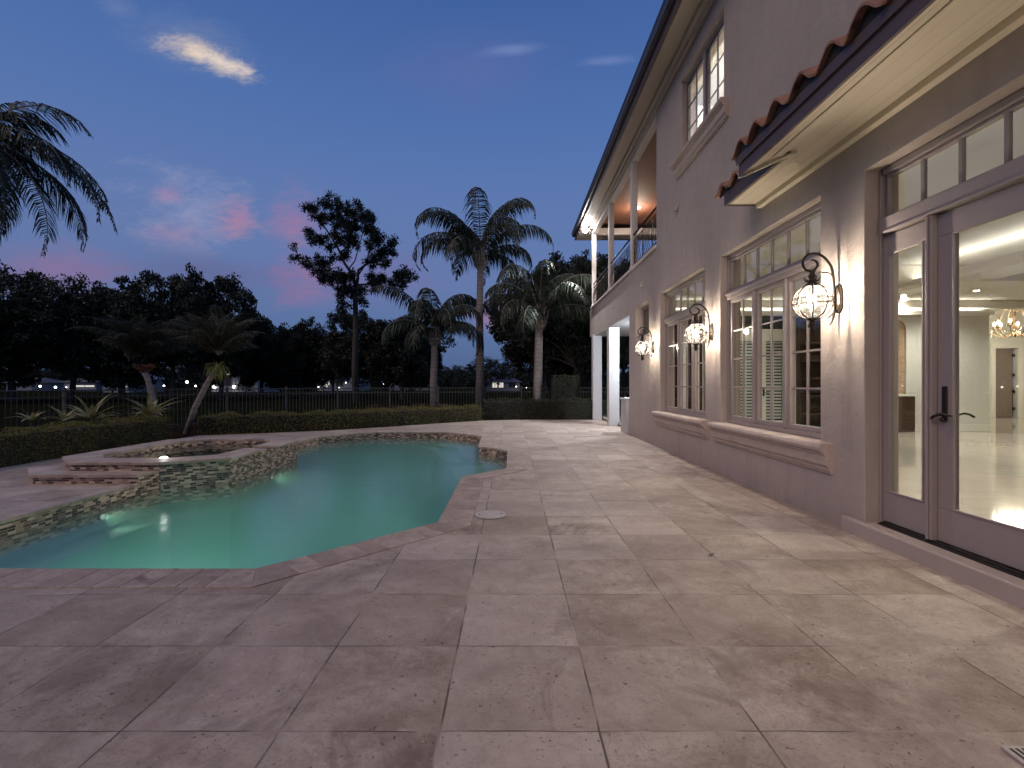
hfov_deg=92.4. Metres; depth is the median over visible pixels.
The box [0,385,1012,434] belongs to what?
lawn
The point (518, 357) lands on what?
tree
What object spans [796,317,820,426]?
window pane
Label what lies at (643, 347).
wall lantern
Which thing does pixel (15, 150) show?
palm tree
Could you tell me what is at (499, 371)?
tree
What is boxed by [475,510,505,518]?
skimmer lid
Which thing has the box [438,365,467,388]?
tree
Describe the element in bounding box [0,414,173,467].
hedge
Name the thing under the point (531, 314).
palm tree
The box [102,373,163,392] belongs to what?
distant house
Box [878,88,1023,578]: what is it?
door
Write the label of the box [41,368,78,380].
tree
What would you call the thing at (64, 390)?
metal fence
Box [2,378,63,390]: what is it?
distant house
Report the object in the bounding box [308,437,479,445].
pool wall
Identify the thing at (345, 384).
distant house
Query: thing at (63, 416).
bromeliad
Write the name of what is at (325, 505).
swimming pool
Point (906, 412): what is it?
bar cabinet
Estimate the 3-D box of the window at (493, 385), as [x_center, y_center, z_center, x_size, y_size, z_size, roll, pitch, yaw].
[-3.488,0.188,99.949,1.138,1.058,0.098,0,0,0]
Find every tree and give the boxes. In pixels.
[0,101,117,257]
[0,259,95,401]
[6,361,67,381]
[9,268,121,400]
[32,280,165,399]
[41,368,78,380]
[102,262,225,400]
[158,363,191,390]
[162,271,275,399]
[167,365,208,388]
[227,327,286,397]
[263,316,333,397]
[287,189,419,403]
[317,307,384,387]
[320,346,351,395]
[348,314,457,399]
[360,285,508,407]
[412,187,553,412]
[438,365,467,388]
[443,365,475,389]
[461,356,507,390]
[473,358,523,379]
[483,259,604,398]
[486,270,586,398]
[496,368,533,387]
[511,249,628,388]
[520,370,551,386]
[581,368,619,387]
[589,259,629,397]
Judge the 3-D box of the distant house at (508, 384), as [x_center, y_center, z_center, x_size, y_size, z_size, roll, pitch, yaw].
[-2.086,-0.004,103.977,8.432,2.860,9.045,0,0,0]
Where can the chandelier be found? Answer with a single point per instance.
(1014, 333)
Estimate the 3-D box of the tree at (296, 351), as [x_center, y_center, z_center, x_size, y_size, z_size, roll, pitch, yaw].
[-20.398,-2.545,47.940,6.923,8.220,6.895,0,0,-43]
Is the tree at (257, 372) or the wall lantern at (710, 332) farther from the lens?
the tree at (257, 372)
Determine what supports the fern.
attached to the date palm at (226, 338)
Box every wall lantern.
[634,327,654,360]
[684,303,713,350]
[791,252,842,329]
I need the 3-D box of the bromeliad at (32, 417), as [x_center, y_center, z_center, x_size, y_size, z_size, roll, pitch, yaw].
[-10.251,0.897,10.433,0.741,0.958,0.791,0,0,-39]
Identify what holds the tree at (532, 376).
on the lawn
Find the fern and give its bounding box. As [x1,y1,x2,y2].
[202,361,231,381]
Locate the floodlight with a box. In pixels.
[583,225,591,232]
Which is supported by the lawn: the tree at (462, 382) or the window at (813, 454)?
the tree at (462, 382)
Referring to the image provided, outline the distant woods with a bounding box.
[0,370,628,387]
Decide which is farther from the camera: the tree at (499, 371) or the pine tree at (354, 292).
the tree at (499, 371)
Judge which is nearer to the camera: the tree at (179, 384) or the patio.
the patio
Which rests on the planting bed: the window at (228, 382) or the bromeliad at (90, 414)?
the bromeliad at (90, 414)
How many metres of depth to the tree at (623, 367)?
29.87 m
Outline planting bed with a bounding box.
[168,414,485,439]
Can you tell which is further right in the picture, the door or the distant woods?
the door
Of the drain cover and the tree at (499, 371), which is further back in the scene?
the tree at (499, 371)
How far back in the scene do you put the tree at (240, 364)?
42.04 m
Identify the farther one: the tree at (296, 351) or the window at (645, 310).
the tree at (296, 351)
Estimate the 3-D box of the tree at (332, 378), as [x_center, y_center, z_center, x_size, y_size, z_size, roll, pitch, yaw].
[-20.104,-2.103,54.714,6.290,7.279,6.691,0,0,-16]
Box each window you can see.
[76,385,94,386]
[224,376,231,385]
[492,382,497,387]
[498,382,503,387]
[641,304,648,334]
[651,270,708,439]
[670,16,728,179]
[707,202,832,474]
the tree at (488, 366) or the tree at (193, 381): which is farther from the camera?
the tree at (193, 381)
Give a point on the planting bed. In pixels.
(176, 432)
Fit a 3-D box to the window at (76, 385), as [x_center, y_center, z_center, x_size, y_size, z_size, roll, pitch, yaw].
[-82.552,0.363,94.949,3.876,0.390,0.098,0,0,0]
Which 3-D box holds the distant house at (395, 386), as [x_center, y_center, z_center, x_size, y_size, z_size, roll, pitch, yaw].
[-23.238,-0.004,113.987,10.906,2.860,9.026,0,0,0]
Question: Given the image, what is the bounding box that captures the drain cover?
[1001,746,1023,764]
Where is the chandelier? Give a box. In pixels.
[989,309,1023,338]
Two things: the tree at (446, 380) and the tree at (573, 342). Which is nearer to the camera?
the tree at (573, 342)
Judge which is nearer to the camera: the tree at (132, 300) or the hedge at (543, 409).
the hedge at (543, 409)
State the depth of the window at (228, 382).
84.93 m
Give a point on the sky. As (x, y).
(210, 123)
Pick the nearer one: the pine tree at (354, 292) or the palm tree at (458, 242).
the palm tree at (458, 242)
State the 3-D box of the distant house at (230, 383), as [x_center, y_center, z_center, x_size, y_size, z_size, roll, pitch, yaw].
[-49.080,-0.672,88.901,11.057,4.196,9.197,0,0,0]
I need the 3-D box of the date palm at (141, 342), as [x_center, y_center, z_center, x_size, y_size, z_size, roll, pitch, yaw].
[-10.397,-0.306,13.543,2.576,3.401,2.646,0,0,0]
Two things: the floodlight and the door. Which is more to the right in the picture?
the door
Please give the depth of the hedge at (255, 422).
14.17 m
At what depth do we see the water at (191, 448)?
9.10 m
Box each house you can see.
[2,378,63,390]
[39,378,101,389]
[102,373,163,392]
[195,371,278,391]
[317,378,369,390]
[391,383,428,389]
[486,377,520,390]
[571,0,1023,609]
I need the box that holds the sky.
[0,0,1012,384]
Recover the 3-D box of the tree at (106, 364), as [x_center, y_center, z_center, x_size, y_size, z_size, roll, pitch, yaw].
[-33.447,-3.527,42.068,10.283,10.273,10.325,0,0,-25]
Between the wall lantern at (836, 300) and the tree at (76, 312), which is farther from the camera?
the tree at (76, 312)
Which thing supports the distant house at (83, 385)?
on the lawn
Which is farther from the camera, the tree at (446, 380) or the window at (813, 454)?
the tree at (446, 380)
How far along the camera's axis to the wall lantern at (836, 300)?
4.57 m
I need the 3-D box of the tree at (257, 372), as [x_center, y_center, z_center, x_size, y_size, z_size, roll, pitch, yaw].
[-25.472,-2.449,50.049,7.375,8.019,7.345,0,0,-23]
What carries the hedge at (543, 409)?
on the planting bed
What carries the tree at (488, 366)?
on the lawn
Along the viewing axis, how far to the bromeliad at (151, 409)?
11.78 m
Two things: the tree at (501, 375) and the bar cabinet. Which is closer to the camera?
the bar cabinet
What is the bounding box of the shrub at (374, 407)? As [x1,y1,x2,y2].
[365,404,384,411]
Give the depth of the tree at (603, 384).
95.90 m
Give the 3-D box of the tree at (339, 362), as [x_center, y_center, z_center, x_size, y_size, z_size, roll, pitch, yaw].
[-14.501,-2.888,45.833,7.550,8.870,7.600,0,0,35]
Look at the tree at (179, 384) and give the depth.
99.29 m
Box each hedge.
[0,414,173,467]
[197,404,482,434]
[483,397,625,419]
[551,374,580,400]
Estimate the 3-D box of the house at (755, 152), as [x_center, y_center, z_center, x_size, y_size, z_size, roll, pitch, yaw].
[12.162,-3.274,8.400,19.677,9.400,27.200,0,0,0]
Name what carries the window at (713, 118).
in the house at (755, 152)
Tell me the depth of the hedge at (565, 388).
19.45 m
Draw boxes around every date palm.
[64,314,192,419]
[153,305,264,433]
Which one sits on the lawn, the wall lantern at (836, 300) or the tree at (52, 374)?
the tree at (52, 374)
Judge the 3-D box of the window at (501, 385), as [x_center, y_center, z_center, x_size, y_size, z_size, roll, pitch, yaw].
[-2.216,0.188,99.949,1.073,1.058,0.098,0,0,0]
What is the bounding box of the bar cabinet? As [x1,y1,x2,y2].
[899,394,915,431]
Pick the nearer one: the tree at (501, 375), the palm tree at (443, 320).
the palm tree at (443, 320)
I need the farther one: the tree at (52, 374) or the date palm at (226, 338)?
the tree at (52, 374)
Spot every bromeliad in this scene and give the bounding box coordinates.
[7,409,44,430]
[48,405,82,427]
[62,394,125,424]
[119,393,189,419]
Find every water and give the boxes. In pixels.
[127,444,258,457]
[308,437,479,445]
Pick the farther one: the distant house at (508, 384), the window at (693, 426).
the distant house at (508, 384)
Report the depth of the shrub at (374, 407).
16.38 m
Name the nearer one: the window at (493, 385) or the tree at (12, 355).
the tree at (12, 355)
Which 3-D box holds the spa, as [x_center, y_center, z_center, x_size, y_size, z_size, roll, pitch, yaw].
[-5.524,1.533,8.325,2.847,0.986,3.710,0,0,0]
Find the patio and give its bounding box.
[0,420,1023,767]
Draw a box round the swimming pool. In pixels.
[0,431,526,587]
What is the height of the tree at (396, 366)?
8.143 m
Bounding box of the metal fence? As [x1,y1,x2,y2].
[0,386,621,430]
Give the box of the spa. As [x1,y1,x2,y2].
[28,436,298,503]

